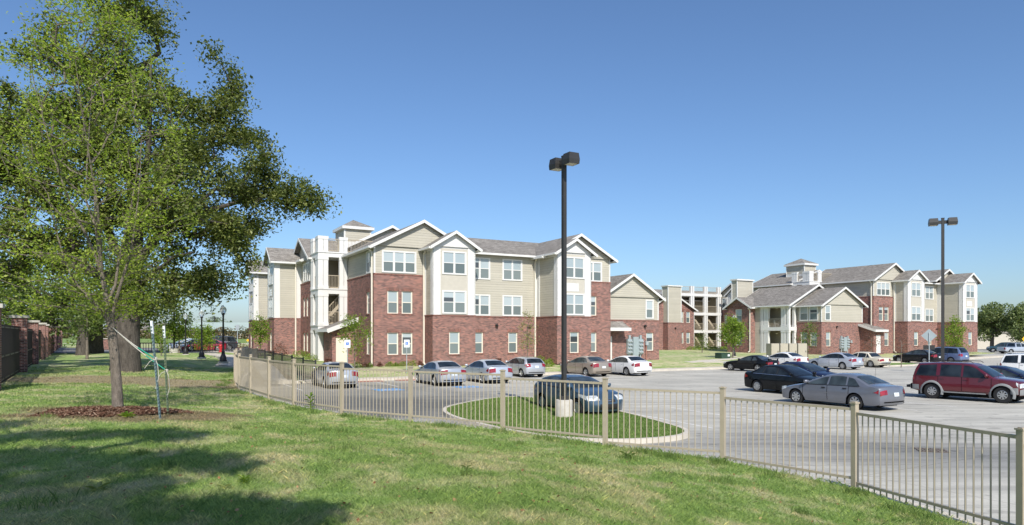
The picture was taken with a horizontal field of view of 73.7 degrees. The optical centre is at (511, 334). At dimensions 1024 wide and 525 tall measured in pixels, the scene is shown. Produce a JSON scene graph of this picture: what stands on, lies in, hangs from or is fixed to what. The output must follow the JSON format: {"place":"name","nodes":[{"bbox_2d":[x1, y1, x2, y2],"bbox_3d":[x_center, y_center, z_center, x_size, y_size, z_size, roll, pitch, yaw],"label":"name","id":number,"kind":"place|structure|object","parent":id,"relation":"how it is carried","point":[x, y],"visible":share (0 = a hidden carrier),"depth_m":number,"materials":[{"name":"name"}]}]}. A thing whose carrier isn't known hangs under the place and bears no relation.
{"place":"outdoors","nodes":[
{"label":"outdoors","id":0,"kind":"place"},
{"bbox_2d":[62,337,248,345],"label":"field","id":1,"kind":"structure","parent":0,"point":[142,340],"depth_m":159.35,"materials":[{"name":"green plant"}]},
{"bbox_2d":[62,326,248,338],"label":"hedge","id":2,"kind":"object","parent":1,"relation":"on","point":[230,333],"visible":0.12,"depth_m":185.45,"materials":[{"name":"green plant"}]},
{"bbox_2d":[176,322,248,337],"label":"shed","id":3,"kind":"structure","parent":1,"relation":"on","point":[231,325],"depth_m":231.61,"materials":[{"name":"white metal"}]},
{"bbox_2d":[54,348,261,352],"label":"road","id":4,"kind":"structure","parent":0,"point":[66,350],"depth_m":74.28,"materials":[{"name":"grey asphalt"}]},
{"bbox_2d":[0,284,89,345],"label":"oak tree","id":5,"kind":"object","parent":4,"relation":"on","point":[9,321],"visible":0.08,"depth_m":79.75,"materials":[{"name":"green plant"}]},
{"bbox_2d":[140,343,240,351],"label":"railing fence","id":6,"kind":"object","parent":4,"relation":"on","point":[195,350],"visible":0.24,"depth_m":73.97,"materials":[{"name":"black metal"}]},
{"bbox_2d":[181,339,227,349],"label":"parked car","id":7,"kind":"object","parent":4,"relation":"on","point":[193,346],"visible":0.52,"depth_m":75.86,"materials":[{"name":"red paint"}]},
{"bbox_2d":[212,336,236,349],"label":"parked car","id":8,"kind":"object","parent":4,"relation":"on","point":[229,339],"visible":0.31,"depth_m":83.06,"materials":[{"name":"grey paint"}]},
{"bbox_2d":[198,353,233,366],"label":"garden path","id":9,"kind":"structure","parent":0,"point":[230,358],"depth_m":53.55,"materials":[{"name":"concrete"}]},
{"bbox_2d":[210,351,287,381],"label":"side walk","id":10,"kind":"structure","parent":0,"point":[273,373],"depth_m":45.98,"materials":[{"name":"concrete"}]},
{"bbox_2d":[0,352,984,524],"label":"lawn","id":11,"kind":"structure","parent":0,"point":[66,360],"depth_m":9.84,"materials":[{"name":"green plant"}]},
{"bbox_2d":[0,304,61,389],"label":"brick pier fence","id":12,"kind":"object","parent":11,"relation":"on","point":[25,343],"visible":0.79,"depth_m":32.78,"materials":[{"name":"brick"}]},
{"bbox_2d":[0,239,116,354],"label":"oak tree","id":13,"kind":"object","parent":11,"relation":"on","point":[80,343],"visible":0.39,"depth_m":61.33,"materials":[{"name":"green plant"}]},
{"bbox_2d":[55,298,105,358],"bbox_3d":[-31.727,-0.524,50.907,3.574,4.893,3.476,0,0,0],"label":"sapling","id":14,"kind":"object","parent":11,"relation":"on","point":[81,316],"visible":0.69,"depth_m":50.71,"materials":[{"name":"green plant"}]},
{"bbox_2d":[83,481,110,490],"bbox_3d":[-4.251,1.563,7.005,0.266,0.090,0.252,0,0,44],"label":"weed","id":15,"kind":"object","parent":11,"relation":"on","point":[99,486],"visible":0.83,"depth_m":7.02,"materials":[{"name":"green plant"}]},
{"bbox_2d":[27,405,193,417],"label":"mulch","id":16,"kind":"object","parent":11,"relation":"on","point":[104,411],"visible":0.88,"depth_m":14.77,"materials":[{"name":"brown wood"}]},
{"bbox_2d":[0,0,215,406],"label":"young tree","id":17,"kind":"object","parent":16,"relation":"on","point":[109,313],"visible":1,"depth_m":15.39,"materials":[{"name":"green plant"}]},
{"bbox_2d":[53,232,199,353],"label":"oak tree","id":18,"kind":"object","parent":11,"relation":"on","point":[96,345],"visible":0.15,"depth_m":65.68,"materials":[{"name":"green plant"}]},
{"bbox_2d":[150,321,161,418],"bbox_3d":[-7.331,0.806,14.059,0.269,2.185,0.081,0,0,13],"label":"tree stake","id":19,"kind":"object","parent":11,"relation":"on","point":[155,363],"visible":0.99,"depth_m":14.05,"materials":[{"name":"green metal"}]},
{"bbox_2d":[144,322,174,355],"bbox_3d":[-29.698,0.459,58.005,1.978,3.008,2.219,0,0,33],"label":"sapling","id":20,"kind":"object","parent":11,"relation":"on","point":[157,340],"visible":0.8,"depth_m":57.95,"materials":[{"name":"green plant"}]},
{"bbox_2d":[163,326,168,413],"bbox_3d":[-7.771,0.877,15.335,0.143,2.142,0.080,0,0,0],"label":"tree stake","id":21,"kind":"object","parent":11,"relation":"on","point":[165,364],"visible":0.94,"depth_m":15.32,"materials":[{"name":"green metal"}]},
{"bbox_2d":[0,0,342,371],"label":"oak tree","id":22,"kind":"object","parent":11,"relation":"on","point":[227,230],"visible":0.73,"depth_m":33.34,"materials":[{"name":"green plant"}]},
{"bbox_2d":[162,312,198,352],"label":"sapling","id":23,"kind":"object","parent":11,"relation":"on","point":[180,331],"visible":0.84,"depth_m":68.11,"materials":[{"name":"green plant"}]},
{"bbox_2d":[197,310,205,358],"bbox_3d":[-25.000,-0.025,55.000,0.680,3.950,0.663,0,0,0],"label":"street lamp","id":24,"kind":"object","parent":11,"relation":"on","point":[201,352],"visible":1,"depth_m":54.92,"materials":[{"name":"metal"}]},
{"bbox_2d":[187,318,219,349],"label":"sapling","id":25,"kind":"object","parent":11,"relation":"on","point":[207,331],"visible":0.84,"depth_m":65.78,"materials":[{"name":"green plant"}]},
{"bbox_2d":[218,305,228,363],"bbox_3d":[-19.500,-0.025,46.100,0.680,3.950,0.663,0,0,0],"label":"street lamp","id":26,"kind":"object","parent":11,"relation":"on","point":[223,357],"visible":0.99,"depth_m":46.02,"materials":[{"name":"metal"}]},
{"bbox_2d":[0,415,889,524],"bbox_3d":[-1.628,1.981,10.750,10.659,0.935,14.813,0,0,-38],"label":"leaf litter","id":27,"kind":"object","parent":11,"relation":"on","point":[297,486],"visible":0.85,"depth_m":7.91,"materials":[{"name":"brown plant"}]},
{"bbox_2d":[0,0,1023,334],"label":"sky","id":28,"kind":"structure","parent":0,"point":[716,142],"materials":[{"name":"blue"}]},
{"bbox_2d":[61,344,992,381],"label":"yard grass","id":29,"kind":"structure","parent":0,"point":[673,358],"depth_m":65.74,"materials":[{"name":"green plant"}]},
{"bbox_2d":[246,311,271,355],"bbox_3d":[-22.138,-0.043,59.956,2.130,4.118,2.324,0,0,0],"label":"sapling","id":30,"kind":"object","parent":29,"relation":"on","point":[262,334],"visible":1,"depth_m":59.87,"materials":[{"name":"green plant"}]},
{"bbox_2d":[337,313,377,367],"bbox_3d":[-11.444,0.498,50.531,3.000,4.363,2.974,0,0,0],"label":"sapling","id":31,"kind":"object","parent":29,"relation":"on","point":[351,325],"visible":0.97,"depth_m":50.38,"materials":[{"name":"green plant"}]},
{"bbox_2d":[245,220,665,365],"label":"apartment building","id":32,"kind":"structure","parent":29,"relation":"on","point":[429,291],"depth_m":59.95,"materials":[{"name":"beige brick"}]},
{"bbox_2d":[303,262,309,282],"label":"window","id":33,"kind":"structure","parent":32,"relation":"in","point":[306,267],"depth_m":64.58,"materials":[{"name":"white glass"}]},
{"bbox_2d":[336,337,346,361],"bbox_3d":[-14.493,1.375,58.032,0.990,2.310,0.055,0,0,-29],"label":"door","id":34,"kind":"structure","parent":32,"relation":"in","point":[340,356],"depth_m":57.96,"materials":[{"name":"beige plastic"}]},
{"bbox_2d":[366,251,370,273],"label":"window","id":35,"kind":"structure","parent":32,"relation":"in","point":[368,254],"depth_m":55.77,"materials":[{"name":"white glass"}]},
{"bbox_2d":[387,291,397,313],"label":"window","id":36,"kind":"structure","parent":32,"relation":"in","point":[392,296],"depth_m":55.20,"materials":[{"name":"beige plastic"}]},
{"bbox_2d":[387,333,397,354],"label":"window","id":37,"kind":"structure","parent":32,"relation":"in","point":[392,338],"depth_m":55.20,"materials":[{"name":"grey glass"}]},
{"bbox_2d":[382,250,416,273],"bbox_3d":[-9.150,-5.885,55.415,2.937,1.782,0.088,0,0,-29],"label":"window","id":38,"kind":"structure","parent":32,"relation":"in","point":[392,261],"depth_m":55.40,"materials":[{"name":"white glass"}]},
{"bbox_2d":[402,291,411,313],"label":"window","id":39,"kind":"structure","parent":32,"relation":"in","point":[406,295],"depth_m":55.77,"materials":[{"name":"glass"}]},
{"bbox_2d":[402,333,411,354],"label":"window","id":40,"kind":"structure","parent":32,"relation":"in","point":[405,336],"depth_m":55.80,"materials":[{"name":"grey glass"}]},
{"bbox_2d":[449,332,458,353],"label":"window","id":41,"kind":"structure","parent":32,"relation":"in","point":[453,336],"depth_m":55.69,"materials":[{"name":"white glass"}]},
{"bbox_2d":[442,290,466,313],"bbox_3d":[-4.698,-2.640,55.620,2.167,1.892,0.088,0,0,-29],"label":"window","id":42,"kind":"structure","parent":32,"relation":"in","point":[453,302],"depth_m":55.59,"materials":[{"name":"white glass"}]},
{"bbox_2d":[442,251,466,274],"bbox_3d":[-4.698,-5.830,55.620,2.167,1.892,0.088,0,0,-29],"label":"window","id":43,"kind":"structure","parent":32,"relation":"in","point":[453,262],"depth_m":55.59,"materials":[{"name":"white glass"}]},
{"bbox_2d":[475,332,482,352],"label":"window","id":44,"kind":"structure","parent":32,"relation":"in","point":[478,335],"depth_m":58.95,"materials":[{"name":"grey glass"}]},
{"bbox_2d":[475,257,489,279],"bbox_3d":[-2.784,-5.720,58.946,2.024,1.892,0.088,0,0,-29],"label":"window","id":45,"kind":"structure","parent":32,"relation":"in","point":[482,265],"depth_m":59.09,"materials":[{"name":"white glass"}]},
{"bbox_2d":[475,294,489,315],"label":"window","id":46,"kind":"structure","parent":32,"relation":"in","point":[482,301],"depth_m":59.09,"materials":[{"name":"white glass"}]},
{"bbox_2d":[508,332,516,352],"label":"window","id":47,"kind":"structure","parent":32,"relation":"in","point":[512,339],"depth_m":60.58,"materials":[{"name":"white glass"}]},
{"bbox_2d":[502,259,522,280],"bbox_3d":[0.035,-5.720,60.509,2.024,1.892,0.088,0,0,-29],"label":"window","id":48,"kind":"structure","parent":32,"relation":"in","point":[511,268],"depth_m":60.48,"materials":[{"name":"white glass"}]},
{"bbox_2d":[502,295,522,315],"bbox_3d":[0.035,-2.558,60.509,2.024,1.837,0.088,0,0,-29],"label":"window","id":49,"kind":"structure","parent":32,"relation":"in","point":[511,304],"depth_m":60.48,"materials":[{"name":"white glass"}]},
{"bbox_2d":[570,332,578,352],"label":"window","id":50,"kind":"structure","parent":32,"relation":"in","point":[574,336],"depth_m":59.70,"materials":[{"name":"beige plastic"}]},
{"bbox_2d":[567,293,584,314],"bbox_3d":[5.434,-2.640,59.576,2.167,1.892,0.088,0,0,-29],"label":"window","id":51,"kind":"structure","parent":32,"relation":"in","point":[575,302],"depth_m":59.66,"materials":[{"name":"white glass"}]},
{"bbox_2d":[567,256,584,278],"bbox_3d":[5.434,-5.830,59.576,2.167,1.892,0.088,0,0,-29],"label":"window","id":52,"kind":"structure","parent":32,"relation":"in","point":[575,265],"depth_m":59.66,"materials":[{"name":"white glass"}]},
{"bbox_2d":[591,262,601,281],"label":"window","id":53,"kind":"structure","parent":32,"relation":"in","point":[596,267],"depth_m":63.21,"materials":[{"name":"white glass"}]},
{"bbox_2d":[646,333,652,350],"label":"window","id":54,"kind":"structure","parent":32,"relation":"in","point":[649,336],"depth_m":68.16,"materials":[{"name":"white glass"}]},
{"bbox_2d":[645,300,653,318],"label":"window","id":55,"kind":"structure","parent":32,"relation":"in","point":[649,304],"depth_m":68.11,"materials":[{"name":"white glass"}]},
{"bbox_2d":[516,309,539,355],"bbox_3d":[1.224,0.428,53.519,1.924,4.922,1.964,0,0,0],"label":"sapling","id":56,"kind":"object","parent":29,"relation":"on","point":[527,338],"visible":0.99,"depth_m":53.47,"materials":[{"name":"green plant"}]},
{"bbox_2d":[654,283,730,349],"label":"apartment building","id":57,"kind":"structure","parent":29,"relation":"on","point":[687,315],"depth_m":108.42,"materials":[{"name":"beige plastic"}]},
{"bbox_2d":[716,313,749,357],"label":"sapling","id":58,"kind":"object","parent":29,"relation":"on","point":[735,328],"visible":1,"depth_m":73.60,"materials":[{"name":"green plant"}]},
{"bbox_2d":[766,343,778,355],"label":"utility cabinet","id":59,"kind":"object","parent":29,"relation":"on","point":[772,348],"visible":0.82,"depth_m":71.80,"materials":[{"name":"beige metal"}]},
{"bbox_2d":[794,321,818,356],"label":"sapling","id":60,"kind":"object","parent":29,"relation":"on","point":[811,328],"visible":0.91,"depth_m":73.96,"materials":[{"name":"green plant"}]},
{"bbox_2d":[722,259,981,354],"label":"apartment building","id":61,"kind":"structure","parent":29,"relation":"on","point":[849,309],"depth_m":90.79,"materials":[{"name":"beige brick"}]},
{"bbox_2d":[799,307,807,320],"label":"window","id":62,"kind":"structure","parent":61,"relation":"in","point":[803,311],"depth_m":87.61,"materials":[{"name":"white glass"}]},
{"bbox_2d":[809,306,817,320],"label":"window","id":63,"kind":"structure","parent":61,"relation":"in","point":[813,311],"depth_m":86.31,"materials":[{"name":"white glass"}]},
{"bbox_2d":[876,282,889,295],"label":"window","id":64,"kind":"structure","parent":61,"relation":"in","point":[882,288],"depth_m":90.12,"materials":[{"name":"white glass"}]},
{"bbox_2d":[911,306,920,320],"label":"window","id":65,"kind":"structure","parent":61,"relation":"in","point":[915,311],"depth_m":90.34,"materials":[{"name":"white glass"}]},
{"bbox_2d":[911,282,920,296],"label":"window","id":66,"kind":"structure","parent":61,"relation":"in","point":[915,286],"depth_m":90.34,"materials":[{"name":"white glass"}]},
{"bbox_2d":[925,286,933,299],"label":"window","id":67,"kind":"structure","parent":61,"relation":"in","point":[929,290],"depth_m":95.24,"materials":[{"name":"white glass"}]},
{"bbox_2d":[925,309,933,321],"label":"window","id":68,"kind":"structure","parent":61,"relation":"in","point":[929,313],"depth_m":95.24,"materials":[{"name":"white glass"}]},
{"bbox_2d":[966,307,974,320],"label":"window","id":69,"kind":"structure","parent":61,"relation":"in","point":[970,312],"depth_m":94.03,"materials":[{"name":"white glass"}]},
{"bbox_2d":[966,284,974,297],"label":"window","id":70,"kind":"structure","parent":61,"relation":"in","point":[970,289],"depth_m":94.03,"materials":[{"name":"white glass"}]},
{"bbox_2d":[935,315,969,349],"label":"sapling","id":71,"kind":"object","parent":29,"relation":"on","point":[955,339],"visible":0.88,"depth_m":83.83,"materials":[{"name":"green plant"}]},
{"bbox_2d":[447,396,683,437],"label":"island lawn","id":72,"kind":"structure","parent":0,"point":[570,422],"depth_m":22.50,"materials":[{"name":"green plant"}]},
{"bbox_2d":[549,151,579,417],"bbox_3d":[1.860,-1.575,24.400,0.609,9.630,1.345,0,0,-29],"label":"parking lamp","id":73,"kind":"object","parent":72,"relation":"on","point":[564,161],"visible":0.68,"depth_m":24.35,"materials":[{"name":"metal"}]},
{"bbox_2d":[253,349,1023,524],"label":"parking lot","id":74,"kind":"structure","parent":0,"point":[993,415],"depth_m":23.88,"materials":[{"name":"concrete"}]},
{"bbox_2d":[312,362,357,387],"bbox_3d":[-10.507,2.304,40.213,2.064,1.468,4.776,0,0,-29],"label":"parked car","id":75,"kind":"object","parent":74,"relation":"on","point":[352,376],"visible":0.63,"depth_m":38.51,"materials":[{"name":"silver metal"}]},
{"bbox_2d":[414,360,465,385],"bbox_3d":[-4.507,2.304,42.113,2.064,1.468,4.776,0,0,-29],"label":"parked car","id":76,"kind":"object","parent":74,"relation":"on","point":[444,366],"visible":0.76,"depth_m":40.62,"materials":[{"name":"silver metal"}]},
{"bbox_2d":[464,359,512,382],"bbox_3d":[-1.757,2.304,44.113,2.064,1.468,4.776,0,0,-29],"label":"parked car","id":77,"kind":"object","parent":74,"relation":"on","point":[494,366],"visible":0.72,"depth_m":42.58,"materials":[{"name":"silver metal"}]},
{"bbox_2d":[505,356,544,376],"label":"parked car","id":78,"kind":"object","parent":74,"relation":"on","point":[523,366],"visible":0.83,"depth_m":48.45,"materials":[{"name":"silver metal"}]},
{"bbox_2d":[443,396,689,443],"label":"island lawn kerb","id":79,"kind":"structure","parent":74,"relation":"on","point":[661,438],"depth_m":19.71,"materials":[{"name":"concrete"}]},
{"bbox_2d":[534,374,622,413],"bbox_3d":[2.560,2.305,26.930,2.011,1.466,4.465,0,0,-27],"label":"parked car","id":80,"kind":"object","parent":74,"relation":"on","point":[578,393],"visible":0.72,"depth_m":25.80,"materials":[{"name":"grey paint"}]},
{"bbox_2d":[560,356,611,375],"bbox_3d":[5.443,2.304,51.013,2.064,1.468,4.776,0,0,-29],"label":"parked car","id":81,"kind":"object","parent":74,"relation":"on","point":[589,365],"visible":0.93,"depth_m":49.51,"materials":[{"name":"beige paint"}]},
{"bbox_2d":[241,370,985,524],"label":"fence kerb","id":82,"kind":"structure","parent":74,"relation":"on","point":[922,506],"depth_m":11.10,"materials":[{"name":"concrete"}]},
{"bbox_2d":[257,349,315,380],"bbox_3d":[-16.050,2.115,47.650,0.084,1.990,17.268,0,0,-31],"label":"picket fence","id":83,"kind":"object","parent":82,"relation":"on","point":[266,354],"visible":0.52,"depth_m":46.34,"materials":[{"name":"brown metal"}]},
{"bbox_2d":[233,346,1023,524],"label":"picket fence","id":84,"kind":"object","parent":82,"relation":"on","point":[245,357],"visible":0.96,"depth_m":13.04,"materials":[{"name":"beige metal"}]},
{"bbox_2d":[607,355,651,375],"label":"parked car","id":85,"kind":"object","parent":74,"relation":"on","point":[627,365],"visible":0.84,"depth_m":50.31,"materials":[{"name":"white paint"}]},
{"bbox_2d":[266,356,1002,384],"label":"back kerb","id":86,"kind":"structure","parent":74,"relation":"on","point":[385,379],"depth_m":56.30,"materials":[{"name":"concrete"}]},
{"bbox_2d":[284,367,1020,427],"bbox_3d":[22.705,3.036,46.514,68.850,0.001,27.671,0,0,-29],"label":"parking line paint","id":87,"kind":"object","parent":74,"relation":"on","point":[705,412],"visible":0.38,"depth_m":29.23,"materials":[{"name":"white paint"}]},
{"bbox_2d":[723,355,779,370],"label":"parked car","id":88,"kind":"object","parent":74,"relation":"on","point":[753,362],"visible":0.81,"depth_m":56.11,"materials":[{"name":"black paint"}]},
{"bbox_2d":[744,364,819,391],"bbox_3d":[14.357,2.304,35.387,2.064,1.468,4.776,0,0,-29],"label":"parked car","id":89,"kind":"object","parent":74,"relation":"on","point":[776,377],"visible":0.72,"depth_m":35.21,"materials":[{"name":"black paint"}]},
{"bbox_2d":[766,352,808,363],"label":"parked car","id":90,"kind":"object","parent":74,"relation":"on","point":[787,356],"visible":0.48,"depth_m":60.88,"materials":[{"name":"white paint"}]},
{"bbox_2d":[781,361,835,376],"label":"parked car","id":91,"kind":"object","parent":74,"relation":"on","point":[812,368],"visible":0.3,"depth_m":38.77,"materials":[{"name":"blue paint"}]},
{"bbox_2d":[809,352,863,369],"bbox_3d":[28.793,2.304,60.913,2.064,1.468,4.776,0,0,-30],"label":"parked car","id":92,"kind":"object","parent":74,"relation":"on","point":[842,360],"visible":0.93,"depth_m":59.72,"materials":[{"name":"silver metal"}]},
{"bbox_2d":[782,369,904,408],"bbox_3d":[13.993,2.114,29.212,2.094,1.848,5.016,0,0,-30],"label":"parked car","id":93,"kind":"object","parent":74,"relation":"on","point":[861,388],"visible":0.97,"depth_m":28.06,"materials":[{"name":"grey metal"}]},
{"bbox_2d":[853,352,890,366],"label":"parked car","id":94,"kind":"object","parent":74,"relation":"on","point":[872,359],"visible":0.56,"depth_m":63.06,"materials":[{"name":"beige paint"}]},
{"bbox_2d":[893,349,940,361],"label":"parked car","id":95,"kind":"object","parent":74,"relation":"on","point":[919,355],"visible":0.73,"depth_m":72.06,"materials":[{"name":"black paint"}]},
{"bbox_2d":[921,329,936,361],"bbox_3d":[33.303,1.290,54.507,1.100,3.500,0.085,0,0,25],"label":"traffic sign","id":96,"kind":"object","parent":74,"relation":"on","point":[928,335],"visible":0.83,"depth_m":54.49,"materials":[{"name":"metal"}]},
{"bbox_2d":[928,217,957,361],"bbox_3d":[23.600,-1.575,37.400,1.345,9.630,0.609,0,0,22],"label":"parking lamp","id":97,"kind":"object","parent":74,"relation":"on","point":[942,221],"visible":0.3,"depth_m":37.35,"materials":[{"name":"metal"}]},
{"bbox_2d":[930,346,968,361],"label":"parked car","id":98,"kind":"object","parent":74,"relation":"on","point":[955,353],"visible":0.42,"depth_m":72.21,"materials":[{"name":"blue metal"}]},
{"bbox_2d":[907,359,1023,402],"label":"parked car","id":99,"kind":"object","parent":74,"relation":"on","point":[961,378],"visible":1,"depth_m":31.43,"materials":[{"name":"red paint"}]},
{"bbox_2d":[977,301,1015,345],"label":"tree","id":100,"kind":"object","parent":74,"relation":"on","point":[990,320],"visible":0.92,"depth_m":130.92,"materials":[{"name":"green plant"}]},
{"bbox_2d":[986,342,1012,351],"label":"parked car","id":101,"kind":"object","parent":74,"relation":"on","point":[994,348],"visible":0.52,"depth_m":115.81,"materials":[{"name":"teal paint"}]},
{"bbox_2d":[977,331,1023,348],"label":"house","id":102,"kind":"structure","parent":74,"relation":"on","point":[1002,337],"depth_m":145.21,"materials":[{"name":"white"}]},
{"bbox_2d":[988,365,1023,378],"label":"parked car","id":103,"kind":"object","parent":74,"relation":"on","point":[1008,371],"visible":0.2,"depth_m":33.86,"materials":[{"name":"blue paint"}]},
{"bbox_2d":[997,342,1023,353],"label":"parked car","id":104,"kind":"object","parent":74,"relation":"on","point":[1014,347],"visible":0.95,"depth_m":108.12,"materials":[{"name":"grey paint"}]},
{"bbox_2d":[1000,352,1023,369],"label":"parked car","id":105,"kind":"object","parent":74,"relation":"on","point":[1016,360],"visible":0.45,"depth_m":47.00,"materials":[{"name":"white paint"}]},
{"bbox_2d":[1004,301,1023,342],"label":"tree","id":106,"kind":"object","parent":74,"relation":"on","point":[1016,330],"visible":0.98,"depth_m":127.38,"materials":[{"name":"green plant"}]},
{"bbox_2d":[288,355,999,380],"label":"sidewalk","id":107,"kind":"structure","parent":0,"point":[652,369],"depth_m":58.18,"materials":[{"name":"concrete"}]},
{"bbox_2d":[797,343,806,356],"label":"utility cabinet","id":108,"kind":"object","parent":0,"point":[802,349],"visible":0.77,"depth_m":72.80,"materials":[{"name":"beige metal"}]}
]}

